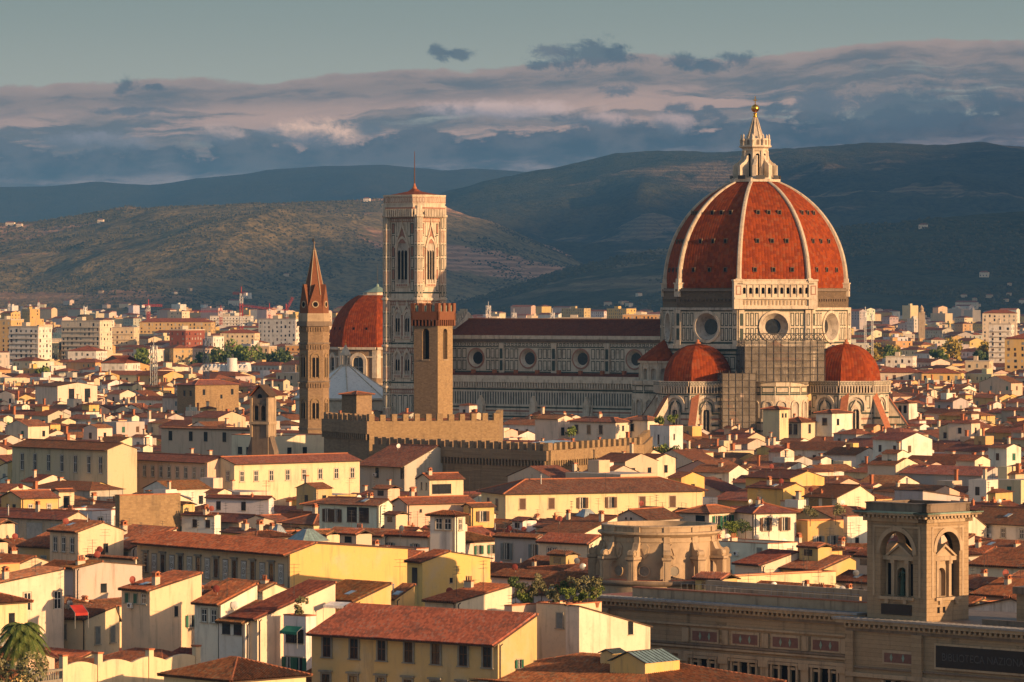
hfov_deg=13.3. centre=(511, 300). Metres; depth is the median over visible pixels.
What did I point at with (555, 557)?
house
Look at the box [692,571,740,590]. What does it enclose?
house
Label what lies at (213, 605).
house
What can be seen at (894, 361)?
apartment block
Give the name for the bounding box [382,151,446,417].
bell tower
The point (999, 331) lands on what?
apartment block
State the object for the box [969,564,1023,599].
house
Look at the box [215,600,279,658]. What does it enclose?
house
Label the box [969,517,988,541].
house
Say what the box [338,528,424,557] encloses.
house
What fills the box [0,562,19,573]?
house
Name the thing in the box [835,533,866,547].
house
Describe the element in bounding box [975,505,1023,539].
house
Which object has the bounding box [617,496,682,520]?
house
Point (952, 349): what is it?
city tree
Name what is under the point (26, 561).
house
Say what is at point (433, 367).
palace tower
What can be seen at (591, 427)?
house
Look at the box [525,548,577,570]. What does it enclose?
house
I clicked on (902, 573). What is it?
statue
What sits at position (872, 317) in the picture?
lattice mast
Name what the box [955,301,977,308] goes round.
hillside villa
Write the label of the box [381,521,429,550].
house
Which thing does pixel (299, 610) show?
shrub
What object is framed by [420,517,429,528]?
house
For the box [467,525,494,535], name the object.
house
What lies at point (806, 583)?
house
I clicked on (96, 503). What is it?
house
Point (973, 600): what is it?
house
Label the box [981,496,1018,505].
house
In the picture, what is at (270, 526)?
house
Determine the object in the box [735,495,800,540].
house
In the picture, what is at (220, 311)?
tower crane
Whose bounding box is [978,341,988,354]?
city tree
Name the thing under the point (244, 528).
house
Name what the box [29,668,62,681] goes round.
balustrade
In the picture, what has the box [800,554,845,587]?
house
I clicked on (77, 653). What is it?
house
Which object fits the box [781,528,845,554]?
house
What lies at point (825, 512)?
house
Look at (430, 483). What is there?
house
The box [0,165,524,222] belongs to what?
mountain range
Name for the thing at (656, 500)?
house
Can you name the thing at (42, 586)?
house
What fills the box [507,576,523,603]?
potted plant
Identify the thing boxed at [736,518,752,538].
shrub
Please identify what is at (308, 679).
house
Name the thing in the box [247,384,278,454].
bell gable
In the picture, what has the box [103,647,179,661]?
house
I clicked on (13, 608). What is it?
house
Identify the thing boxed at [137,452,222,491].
house
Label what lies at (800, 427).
house
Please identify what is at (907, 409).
house
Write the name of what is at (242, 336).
apartment block
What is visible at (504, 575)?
house
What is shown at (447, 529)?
house
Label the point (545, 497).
house
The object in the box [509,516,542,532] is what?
house
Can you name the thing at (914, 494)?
house
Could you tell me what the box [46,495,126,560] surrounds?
house
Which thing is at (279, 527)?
glass roof lantern
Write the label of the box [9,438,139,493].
house
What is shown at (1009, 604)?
house
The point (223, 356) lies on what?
city tree
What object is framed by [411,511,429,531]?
house
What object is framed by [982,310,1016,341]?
apartment block
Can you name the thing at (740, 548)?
house
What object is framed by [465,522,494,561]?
house
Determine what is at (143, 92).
sky
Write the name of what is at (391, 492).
house
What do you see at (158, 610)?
house
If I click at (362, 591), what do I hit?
house
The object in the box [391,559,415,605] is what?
house
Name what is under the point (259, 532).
house
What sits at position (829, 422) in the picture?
house
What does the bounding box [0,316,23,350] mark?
apartment block
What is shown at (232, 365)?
factory hall
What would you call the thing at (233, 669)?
house
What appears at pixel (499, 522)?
house
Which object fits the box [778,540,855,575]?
house
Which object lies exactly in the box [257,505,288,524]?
house
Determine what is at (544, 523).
house
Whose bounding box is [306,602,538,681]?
house
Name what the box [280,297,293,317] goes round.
tower crane
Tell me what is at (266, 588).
house
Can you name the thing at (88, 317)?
gasholder dome
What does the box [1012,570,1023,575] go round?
house
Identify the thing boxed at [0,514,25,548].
house
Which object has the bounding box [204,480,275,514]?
house
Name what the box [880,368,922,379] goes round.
apartment block
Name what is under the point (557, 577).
house
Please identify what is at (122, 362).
long hall
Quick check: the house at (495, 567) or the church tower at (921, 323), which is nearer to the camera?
the house at (495, 567)
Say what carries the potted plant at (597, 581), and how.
on the house at (551, 629)
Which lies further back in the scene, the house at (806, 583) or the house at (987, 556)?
the house at (987, 556)
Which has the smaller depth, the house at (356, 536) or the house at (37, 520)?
the house at (356, 536)
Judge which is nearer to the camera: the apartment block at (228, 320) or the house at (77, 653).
the house at (77, 653)
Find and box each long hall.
[101,355,140,370]
[140,318,215,333]
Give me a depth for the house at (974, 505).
772.69 m
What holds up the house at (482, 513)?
on the street paving
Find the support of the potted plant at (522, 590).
on the house at (526, 607)
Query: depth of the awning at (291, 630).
525.60 m
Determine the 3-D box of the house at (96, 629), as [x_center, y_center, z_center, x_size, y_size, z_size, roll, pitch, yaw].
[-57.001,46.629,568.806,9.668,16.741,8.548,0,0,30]
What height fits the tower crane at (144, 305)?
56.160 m
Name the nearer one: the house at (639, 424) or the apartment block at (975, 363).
the house at (639, 424)
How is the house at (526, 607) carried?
on the street paving
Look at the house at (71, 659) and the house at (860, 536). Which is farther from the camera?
the house at (860, 536)
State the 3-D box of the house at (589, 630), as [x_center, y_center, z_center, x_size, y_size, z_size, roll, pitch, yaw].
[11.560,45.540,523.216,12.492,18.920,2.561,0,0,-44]
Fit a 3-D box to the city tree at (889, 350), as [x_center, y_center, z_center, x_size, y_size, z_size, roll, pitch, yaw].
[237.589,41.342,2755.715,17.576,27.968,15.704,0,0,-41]
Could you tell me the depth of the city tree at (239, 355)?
2753.70 m
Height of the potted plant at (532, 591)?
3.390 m
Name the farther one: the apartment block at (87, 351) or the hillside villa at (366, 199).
the hillside villa at (366, 199)
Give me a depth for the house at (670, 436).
1171.66 m
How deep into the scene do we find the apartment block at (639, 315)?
3904.69 m
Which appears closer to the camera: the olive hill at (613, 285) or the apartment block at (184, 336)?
the apartment block at (184, 336)
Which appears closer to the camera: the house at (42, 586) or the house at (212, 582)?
the house at (42, 586)
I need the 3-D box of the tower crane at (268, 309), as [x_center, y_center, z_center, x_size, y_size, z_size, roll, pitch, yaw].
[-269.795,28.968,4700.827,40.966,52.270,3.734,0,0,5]
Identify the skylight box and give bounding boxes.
[598,648,625,663]
[607,648,680,674]
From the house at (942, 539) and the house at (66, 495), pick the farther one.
the house at (66, 495)
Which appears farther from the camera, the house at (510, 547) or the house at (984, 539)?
the house at (984, 539)
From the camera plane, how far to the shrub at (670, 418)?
1194.48 m
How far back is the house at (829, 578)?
621.88 m
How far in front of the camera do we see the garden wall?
508.22 m
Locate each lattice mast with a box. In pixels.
[150,338,157,385]
[203,330,209,378]
[486,301,490,317]
[864,307,866,349]
[871,309,873,351]
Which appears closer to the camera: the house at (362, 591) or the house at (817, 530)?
the house at (362, 591)
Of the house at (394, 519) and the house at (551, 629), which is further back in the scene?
the house at (394, 519)
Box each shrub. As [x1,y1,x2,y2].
[293,596,308,614]
[565,426,576,437]
[653,443,667,452]
[654,415,664,423]
[666,445,680,450]
[667,414,678,422]
[723,521,740,536]
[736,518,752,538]
[802,505,817,525]
[832,503,845,524]
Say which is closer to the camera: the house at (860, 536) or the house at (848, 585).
the house at (848, 585)
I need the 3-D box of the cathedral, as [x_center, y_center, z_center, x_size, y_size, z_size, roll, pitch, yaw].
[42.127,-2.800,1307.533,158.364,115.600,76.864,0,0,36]
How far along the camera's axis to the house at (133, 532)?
664.91 m
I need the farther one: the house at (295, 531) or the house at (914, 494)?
the house at (914, 494)
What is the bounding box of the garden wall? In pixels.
[58,644,201,681]
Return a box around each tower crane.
[141,299,162,319]
[189,305,232,324]
[232,287,247,328]
[243,303,279,317]
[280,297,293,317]
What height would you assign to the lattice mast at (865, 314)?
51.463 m
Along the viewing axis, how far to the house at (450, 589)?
596.85 m
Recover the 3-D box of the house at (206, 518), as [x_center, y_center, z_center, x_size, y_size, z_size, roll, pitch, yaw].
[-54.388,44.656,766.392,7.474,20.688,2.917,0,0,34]
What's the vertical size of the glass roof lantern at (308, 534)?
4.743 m
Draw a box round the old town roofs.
[0,367,1023,513]
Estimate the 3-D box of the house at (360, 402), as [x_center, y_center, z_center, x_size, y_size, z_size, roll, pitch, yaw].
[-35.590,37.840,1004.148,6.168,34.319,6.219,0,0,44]
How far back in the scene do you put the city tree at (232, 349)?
2798.87 m
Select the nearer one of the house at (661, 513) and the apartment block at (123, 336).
the house at (661, 513)
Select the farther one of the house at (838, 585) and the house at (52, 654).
the house at (838, 585)
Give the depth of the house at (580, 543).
687.82 m
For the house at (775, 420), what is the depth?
1229.33 m
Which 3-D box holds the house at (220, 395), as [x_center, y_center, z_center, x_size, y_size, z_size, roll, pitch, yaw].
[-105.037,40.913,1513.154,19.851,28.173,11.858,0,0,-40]
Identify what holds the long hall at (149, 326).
on the ground
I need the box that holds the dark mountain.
[438,142,1023,263]
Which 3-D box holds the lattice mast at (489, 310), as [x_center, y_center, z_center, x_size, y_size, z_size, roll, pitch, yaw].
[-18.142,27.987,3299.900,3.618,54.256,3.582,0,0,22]
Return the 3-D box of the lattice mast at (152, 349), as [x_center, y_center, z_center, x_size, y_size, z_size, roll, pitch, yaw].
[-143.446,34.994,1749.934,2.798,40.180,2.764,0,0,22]
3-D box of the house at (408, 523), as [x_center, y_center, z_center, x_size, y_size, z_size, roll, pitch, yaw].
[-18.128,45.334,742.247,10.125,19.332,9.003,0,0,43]
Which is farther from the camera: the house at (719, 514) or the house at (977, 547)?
the house at (719, 514)
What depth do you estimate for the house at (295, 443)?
965.36 m
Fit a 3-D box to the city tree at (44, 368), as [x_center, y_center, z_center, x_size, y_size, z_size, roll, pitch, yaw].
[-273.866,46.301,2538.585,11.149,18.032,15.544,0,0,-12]
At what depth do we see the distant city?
3536.75 m
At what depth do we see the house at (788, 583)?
609.43 m
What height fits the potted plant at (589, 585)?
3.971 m
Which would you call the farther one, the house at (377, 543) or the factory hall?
the factory hall
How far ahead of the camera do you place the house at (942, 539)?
700.75 m
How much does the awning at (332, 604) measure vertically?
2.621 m
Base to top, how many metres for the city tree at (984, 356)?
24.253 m
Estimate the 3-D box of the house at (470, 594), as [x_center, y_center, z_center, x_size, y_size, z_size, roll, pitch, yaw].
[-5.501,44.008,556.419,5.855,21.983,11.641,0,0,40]
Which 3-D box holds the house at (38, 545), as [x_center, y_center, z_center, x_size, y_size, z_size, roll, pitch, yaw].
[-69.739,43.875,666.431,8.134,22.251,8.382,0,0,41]
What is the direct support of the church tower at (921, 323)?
on the ground
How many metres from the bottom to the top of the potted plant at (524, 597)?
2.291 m
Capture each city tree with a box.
[35,365,49,372]
[134,348,149,363]
[190,351,211,364]
[210,347,232,362]
[219,338,243,357]
[226,344,262,361]
[255,348,292,362]
[866,347,880,360]
[872,342,900,357]
[883,344,901,357]
[929,349,948,359]
[936,336,963,360]
[972,349,988,359]
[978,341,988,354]
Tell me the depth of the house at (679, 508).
780.48 m
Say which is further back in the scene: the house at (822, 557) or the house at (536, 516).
the house at (536, 516)
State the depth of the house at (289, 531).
746.80 m
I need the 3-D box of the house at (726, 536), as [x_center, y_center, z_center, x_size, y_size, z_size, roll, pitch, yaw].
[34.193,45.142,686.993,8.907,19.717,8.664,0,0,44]
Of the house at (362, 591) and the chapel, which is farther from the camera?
the chapel
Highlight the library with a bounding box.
[576,580,1023,681]
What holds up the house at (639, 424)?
on the street paving
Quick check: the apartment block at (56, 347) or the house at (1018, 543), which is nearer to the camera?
the house at (1018, 543)
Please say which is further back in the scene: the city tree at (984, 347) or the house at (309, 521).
the city tree at (984, 347)
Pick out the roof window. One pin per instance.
(550, 441)
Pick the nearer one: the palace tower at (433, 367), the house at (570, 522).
the house at (570, 522)
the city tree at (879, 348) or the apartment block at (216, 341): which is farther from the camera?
the apartment block at (216, 341)
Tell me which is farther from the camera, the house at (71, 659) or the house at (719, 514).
the house at (719, 514)
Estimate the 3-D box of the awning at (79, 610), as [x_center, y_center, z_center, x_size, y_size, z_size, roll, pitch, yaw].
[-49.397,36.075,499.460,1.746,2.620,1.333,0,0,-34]
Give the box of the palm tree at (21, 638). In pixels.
[0,622,50,676]
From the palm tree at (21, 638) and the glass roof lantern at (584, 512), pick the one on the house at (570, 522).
the glass roof lantern at (584, 512)
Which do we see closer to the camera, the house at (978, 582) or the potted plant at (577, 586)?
the potted plant at (577, 586)
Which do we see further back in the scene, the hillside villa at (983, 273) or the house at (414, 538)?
the hillside villa at (983, 273)
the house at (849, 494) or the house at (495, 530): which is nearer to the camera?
the house at (495, 530)
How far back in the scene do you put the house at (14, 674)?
480.38 m
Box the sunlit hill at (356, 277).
[0,198,579,316]
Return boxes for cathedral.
[453,96,907,434]
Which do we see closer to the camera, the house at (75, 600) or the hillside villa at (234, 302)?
the house at (75, 600)
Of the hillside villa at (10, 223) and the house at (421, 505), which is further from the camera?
the hillside villa at (10, 223)
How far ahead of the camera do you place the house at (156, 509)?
765.80 m
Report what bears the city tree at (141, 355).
on the ground
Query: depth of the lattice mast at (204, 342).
1699.46 m
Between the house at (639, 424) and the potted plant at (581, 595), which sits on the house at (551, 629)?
the potted plant at (581, 595)
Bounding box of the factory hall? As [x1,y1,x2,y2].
[200,358,250,371]
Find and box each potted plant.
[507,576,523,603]
[513,582,526,603]
[517,590,532,602]
[523,581,538,602]
[532,573,547,601]
[543,584,556,600]
[546,593,559,602]
[554,580,575,601]
[558,588,577,603]
[567,575,582,602]
[576,590,589,602]
[580,575,595,601]
[586,584,604,604]
[590,577,602,607]
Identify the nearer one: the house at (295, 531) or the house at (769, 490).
the house at (295, 531)
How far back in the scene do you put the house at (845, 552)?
687.09 m
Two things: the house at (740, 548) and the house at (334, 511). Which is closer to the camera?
the house at (740, 548)
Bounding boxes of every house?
[0,484,60,508]
[0,501,89,539]
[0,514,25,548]
[0,538,49,569]
[0,557,65,647]
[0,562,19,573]
[0,592,33,640]
[0,646,57,680]
[0,669,35,681]
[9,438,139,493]
[16,515,55,560]
[34,377,98,404]
[37,646,93,657]
[37,649,58,662]
[43,547,75,566]
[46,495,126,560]
[52,488,76,508]
[55,656,106,678]
[60,505,114,525]
[60,539,145,600]
[64,595,121,654]
[64,596,93,603]
[69,492,114,507]
[81,595,121,604]
[85,529,139,563]
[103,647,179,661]
[115,493,180,530]
[117,605,121,647]
[118,554,202,650]
[119,520,177,556]
[130,530,413,590]
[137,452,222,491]
[157,656,312,681]
[159,425,249,455]
[173,647,191,654]
[175,378,240,412]
[179,497,222,533]
[180,492,209,517]
[180,505,276,530]
[190,572,258,662]
[202,585,212,595]
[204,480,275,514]
[205,580,283,585]
[211,575,288,599]
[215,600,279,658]
[219,452,362,505]
[219,518,266,534]
[228,564,336,665]
[231,433,323,455]
[237,519,293,538]
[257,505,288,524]
[263,522,301,529]
[270,518,300,533]
[277,503,318,528]
[282,613,316,671]
[283,510,318,517]
[289,524,339,542]
[290,528,329,533]
[299,492,373,510]
[305,668,311,681]
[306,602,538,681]
[317,496,394,528]
[324,510,362,527]
[330,508,393,544]
[335,579,392,612]
[338,391,374,413]
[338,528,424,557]
[360,443,442,492]
[371,485,402,500]
[372,539,428,551]
[378,511,424,531]
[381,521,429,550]
[391,487,475,527]
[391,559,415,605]
[404,549,493,606]
[407,512,424,530]
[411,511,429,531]
[415,457,465,495]
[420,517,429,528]
[421,564,511,610]
[425,510,470,552]
[446,579,519,602]
[461,487,496,527]
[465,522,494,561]
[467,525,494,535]
[470,652,786,681]
[475,473,708,518]
[485,523,534,533]
[490,558,520,577]
[490,564,561,594]
[492,516,542,562]
[494,512,511,527]
[504,603,535,612]
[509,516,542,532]
[511,549,587,568]
[521,570,587,602]
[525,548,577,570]
[533,411,574,440]
[533,509,545,519]
[533,513,565,533]
[535,501,617,535]
[535,516,600,557]
[536,599,601,659]
[564,561,587,572]
[564,604,652,654]
[567,411,632,440]
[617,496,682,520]
[623,415,664,437]
[640,495,659,507]
[650,424,682,448]
[672,497,714,515]
[675,504,737,538]
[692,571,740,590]
[717,526,797,573]
[717,528,745,538]
[731,546,798,573]
[733,570,835,587]
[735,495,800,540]
[744,452,826,485]
[745,463,806,505]
[751,569,834,587]
[760,406,790,440]
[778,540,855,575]
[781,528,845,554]
[788,413,816,439]
[796,495,857,518]
[796,518,843,544]
[797,580,809,585]
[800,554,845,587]
[801,467,875,507]
[812,576,845,588]
[813,409,854,435]
[831,583,852,588]
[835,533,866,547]
[836,522,861,557]
[836,550,866,589]
[840,499,865,509]
[844,515,866,542]
[848,541,983,561]
[888,535,897,541]
[894,400,919,422]
[894,489,968,500]
[938,533,975,545]
[951,482,1005,509]
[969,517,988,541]
[969,530,996,552]
[969,539,1023,547]
[969,547,1023,576]
[969,551,997,592]
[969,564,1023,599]
[969,595,989,605]
[969,596,1016,612]
[971,553,990,575]
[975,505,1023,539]
[975,536,992,542]
[979,595,1009,603]
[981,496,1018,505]
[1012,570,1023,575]
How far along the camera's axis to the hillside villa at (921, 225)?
8159.88 m
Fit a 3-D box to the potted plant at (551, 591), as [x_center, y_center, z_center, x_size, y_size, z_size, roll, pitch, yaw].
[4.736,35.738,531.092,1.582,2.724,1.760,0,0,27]
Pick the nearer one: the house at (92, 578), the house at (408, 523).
the house at (92, 578)
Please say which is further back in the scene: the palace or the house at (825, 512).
the palace
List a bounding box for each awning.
[69,605,87,615]
[280,625,302,634]
[323,601,349,620]
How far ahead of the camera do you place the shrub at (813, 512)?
734.66 m
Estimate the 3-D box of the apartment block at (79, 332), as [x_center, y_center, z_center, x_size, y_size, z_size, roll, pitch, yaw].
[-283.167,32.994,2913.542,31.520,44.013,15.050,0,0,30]
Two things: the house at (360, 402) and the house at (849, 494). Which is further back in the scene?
the house at (360, 402)
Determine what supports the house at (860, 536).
on the street paving
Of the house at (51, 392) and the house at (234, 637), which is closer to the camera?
the house at (234, 637)
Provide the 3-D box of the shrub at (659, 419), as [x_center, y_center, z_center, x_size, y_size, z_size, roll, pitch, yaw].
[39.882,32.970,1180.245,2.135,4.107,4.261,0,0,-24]
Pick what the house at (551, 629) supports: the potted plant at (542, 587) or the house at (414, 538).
the potted plant at (542, 587)
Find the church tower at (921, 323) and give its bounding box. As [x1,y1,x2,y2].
[918,305,924,338]
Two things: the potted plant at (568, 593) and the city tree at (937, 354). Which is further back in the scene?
the city tree at (937, 354)
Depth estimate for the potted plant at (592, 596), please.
528.70 m
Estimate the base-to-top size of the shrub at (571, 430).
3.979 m
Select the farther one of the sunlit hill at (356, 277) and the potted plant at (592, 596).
the sunlit hill at (356, 277)
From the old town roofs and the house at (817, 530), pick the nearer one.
the house at (817, 530)
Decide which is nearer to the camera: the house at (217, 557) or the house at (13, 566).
the house at (13, 566)
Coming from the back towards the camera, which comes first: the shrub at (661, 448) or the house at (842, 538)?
the shrub at (661, 448)
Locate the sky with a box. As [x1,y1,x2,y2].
[0,0,1023,186]
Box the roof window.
[531,440,568,442]
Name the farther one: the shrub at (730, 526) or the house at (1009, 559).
the shrub at (730, 526)
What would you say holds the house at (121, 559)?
on the street paving
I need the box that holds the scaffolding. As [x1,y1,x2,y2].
[717,333,825,432]
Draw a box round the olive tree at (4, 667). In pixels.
[0,651,48,681]
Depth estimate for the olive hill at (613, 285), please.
7746.07 m
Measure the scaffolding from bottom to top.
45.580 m
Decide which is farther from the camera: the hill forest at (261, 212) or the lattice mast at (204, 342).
the hill forest at (261, 212)
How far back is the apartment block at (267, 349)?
2902.20 m
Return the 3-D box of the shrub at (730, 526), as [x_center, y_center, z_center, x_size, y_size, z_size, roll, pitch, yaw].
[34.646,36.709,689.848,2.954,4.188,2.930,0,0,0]
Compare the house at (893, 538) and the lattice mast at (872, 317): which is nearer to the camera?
the house at (893, 538)
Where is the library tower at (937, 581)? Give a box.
[852,499,983,621]
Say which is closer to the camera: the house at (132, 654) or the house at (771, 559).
the house at (132, 654)
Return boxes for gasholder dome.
[76,306,93,319]
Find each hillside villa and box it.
[5,221,15,225]
[97,218,103,223]
[228,299,241,305]
[240,291,251,298]
[363,197,370,201]
[919,223,927,228]
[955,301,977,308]
[979,271,988,276]
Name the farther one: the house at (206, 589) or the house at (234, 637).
the house at (206, 589)
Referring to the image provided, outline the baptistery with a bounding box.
[293,340,382,413]
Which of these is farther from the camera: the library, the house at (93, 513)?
the house at (93, 513)
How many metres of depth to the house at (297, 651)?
527.15 m
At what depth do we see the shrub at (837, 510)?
734.48 m
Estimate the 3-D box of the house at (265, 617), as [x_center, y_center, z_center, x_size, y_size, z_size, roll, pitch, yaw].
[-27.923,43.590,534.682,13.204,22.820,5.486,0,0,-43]
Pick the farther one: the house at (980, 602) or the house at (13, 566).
the house at (13, 566)
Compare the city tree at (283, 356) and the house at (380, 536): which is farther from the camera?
the city tree at (283, 356)
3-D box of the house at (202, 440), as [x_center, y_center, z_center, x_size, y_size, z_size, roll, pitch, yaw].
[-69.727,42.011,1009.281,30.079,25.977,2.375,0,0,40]
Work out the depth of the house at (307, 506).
820.64 m
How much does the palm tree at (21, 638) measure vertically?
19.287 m
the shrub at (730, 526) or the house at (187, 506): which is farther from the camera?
the house at (187, 506)
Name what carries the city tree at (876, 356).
on the ground
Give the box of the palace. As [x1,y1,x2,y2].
[322,409,652,491]
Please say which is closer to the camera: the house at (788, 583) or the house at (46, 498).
the house at (788, 583)
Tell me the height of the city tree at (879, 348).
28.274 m
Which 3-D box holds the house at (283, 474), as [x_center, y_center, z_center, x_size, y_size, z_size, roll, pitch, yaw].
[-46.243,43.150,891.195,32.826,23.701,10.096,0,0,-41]
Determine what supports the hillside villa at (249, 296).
on the sunlit hill at (356, 277)
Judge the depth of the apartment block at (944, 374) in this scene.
1991.42 m
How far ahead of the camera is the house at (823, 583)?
582.30 m
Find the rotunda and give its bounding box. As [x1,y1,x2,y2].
[583,521,730,593]
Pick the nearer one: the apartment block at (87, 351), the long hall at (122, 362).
the long hall at (122, 362)
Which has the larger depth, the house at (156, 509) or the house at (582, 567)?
the house at (156, 509)
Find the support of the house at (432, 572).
on the street paving
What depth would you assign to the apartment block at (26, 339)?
2705.67 m
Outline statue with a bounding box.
[898,567,905,595]
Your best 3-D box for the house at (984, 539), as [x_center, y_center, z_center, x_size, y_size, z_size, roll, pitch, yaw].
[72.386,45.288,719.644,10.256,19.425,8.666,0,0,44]
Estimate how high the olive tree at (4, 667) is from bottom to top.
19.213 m
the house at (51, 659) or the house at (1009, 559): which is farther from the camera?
the house at (1009, 559)
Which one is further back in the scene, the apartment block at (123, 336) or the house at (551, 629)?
the apartment block at (123, 336)
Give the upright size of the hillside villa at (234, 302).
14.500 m
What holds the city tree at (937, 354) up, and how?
on the ground
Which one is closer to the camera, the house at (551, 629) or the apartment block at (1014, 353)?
the house at (551, 629)
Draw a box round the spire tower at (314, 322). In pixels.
[297,239,331,433]
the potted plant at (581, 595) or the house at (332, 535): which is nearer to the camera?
the potted plant at (581, 595)
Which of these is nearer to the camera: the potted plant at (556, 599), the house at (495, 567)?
the potted plant at (556, 599)
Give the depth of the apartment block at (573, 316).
3805.66 m
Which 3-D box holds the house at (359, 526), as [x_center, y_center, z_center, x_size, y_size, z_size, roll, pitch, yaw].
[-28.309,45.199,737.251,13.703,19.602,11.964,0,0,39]
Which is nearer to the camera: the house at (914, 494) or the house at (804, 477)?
the house at (914, 494)
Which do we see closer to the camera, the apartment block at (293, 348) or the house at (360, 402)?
the house at (360, 402)
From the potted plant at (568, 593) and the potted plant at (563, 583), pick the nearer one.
the potted plant at (568, 593)
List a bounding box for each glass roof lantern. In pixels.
[272,524,286,532]
[288,529,329,541]
[576,509,594,516]
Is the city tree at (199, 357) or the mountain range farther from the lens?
the mountain range
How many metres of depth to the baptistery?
1392.42 m
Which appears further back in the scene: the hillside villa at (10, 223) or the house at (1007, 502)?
the hillside villa at (10, 223)
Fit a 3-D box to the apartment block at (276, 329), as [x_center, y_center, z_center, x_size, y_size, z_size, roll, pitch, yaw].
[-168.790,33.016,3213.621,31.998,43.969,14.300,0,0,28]
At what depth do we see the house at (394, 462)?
907.28 m
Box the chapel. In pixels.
[329,263,382,385]
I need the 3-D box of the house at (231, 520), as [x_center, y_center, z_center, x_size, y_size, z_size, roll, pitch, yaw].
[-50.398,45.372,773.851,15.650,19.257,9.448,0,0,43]
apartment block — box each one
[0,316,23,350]
[9,322,51,364]
[52,338,112,341]
[52,342,60,358]
[61,317,111,358]
[68,345,107,360]
[112,324,138,345]
[169,326,204,346]
[205,332,223,348]
[210,314,253,326]
[220,329,259,344]
[248,342,276,353]
[259,315,298,345]
[285,341,298,354]
[555,315,604,317]
[623,312,659,318]
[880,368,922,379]
[885,352,916,367]
[922,368,960,383]
[965,356,993,371]
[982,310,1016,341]
[989,320,1014,362]
[1004,333,1023,371]
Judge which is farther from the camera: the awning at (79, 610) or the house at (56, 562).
the house at (56, 562)
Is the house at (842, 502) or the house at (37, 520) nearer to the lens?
the house at (37, 520)
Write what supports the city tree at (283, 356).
on the ground
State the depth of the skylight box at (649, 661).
479.13 m
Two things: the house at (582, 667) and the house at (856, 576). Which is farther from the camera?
the house at (856, 576)
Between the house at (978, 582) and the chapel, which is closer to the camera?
the house at (978, 582)
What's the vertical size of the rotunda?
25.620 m
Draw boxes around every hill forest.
[0,198,584,313]
[452,216,1023,317]
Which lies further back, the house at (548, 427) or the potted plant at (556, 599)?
the house at (548, 427)
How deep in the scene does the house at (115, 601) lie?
597.40 m
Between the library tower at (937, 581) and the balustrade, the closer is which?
the balustrade
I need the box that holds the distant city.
[0,273,1023,386]
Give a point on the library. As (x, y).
(792, 633)
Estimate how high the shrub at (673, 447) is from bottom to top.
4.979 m
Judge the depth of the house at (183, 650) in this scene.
550.14 m
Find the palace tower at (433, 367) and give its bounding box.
[411,303,455,418]
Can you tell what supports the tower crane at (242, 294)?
on the ground
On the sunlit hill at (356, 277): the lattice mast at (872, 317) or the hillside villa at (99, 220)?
the hillside villa at (99, 220)
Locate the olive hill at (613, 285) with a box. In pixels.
[456,211,1023,316]
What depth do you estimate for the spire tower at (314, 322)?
982.36 m
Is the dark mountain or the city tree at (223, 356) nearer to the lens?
the city tree at (223, 356)
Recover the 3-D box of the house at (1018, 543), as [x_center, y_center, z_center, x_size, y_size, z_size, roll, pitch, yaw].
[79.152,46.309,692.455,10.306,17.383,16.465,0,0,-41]
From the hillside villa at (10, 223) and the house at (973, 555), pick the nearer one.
the house at (973, 555)
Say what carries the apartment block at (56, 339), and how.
on the ground
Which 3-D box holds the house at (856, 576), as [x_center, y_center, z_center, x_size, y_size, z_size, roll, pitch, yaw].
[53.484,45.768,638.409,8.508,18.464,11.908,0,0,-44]

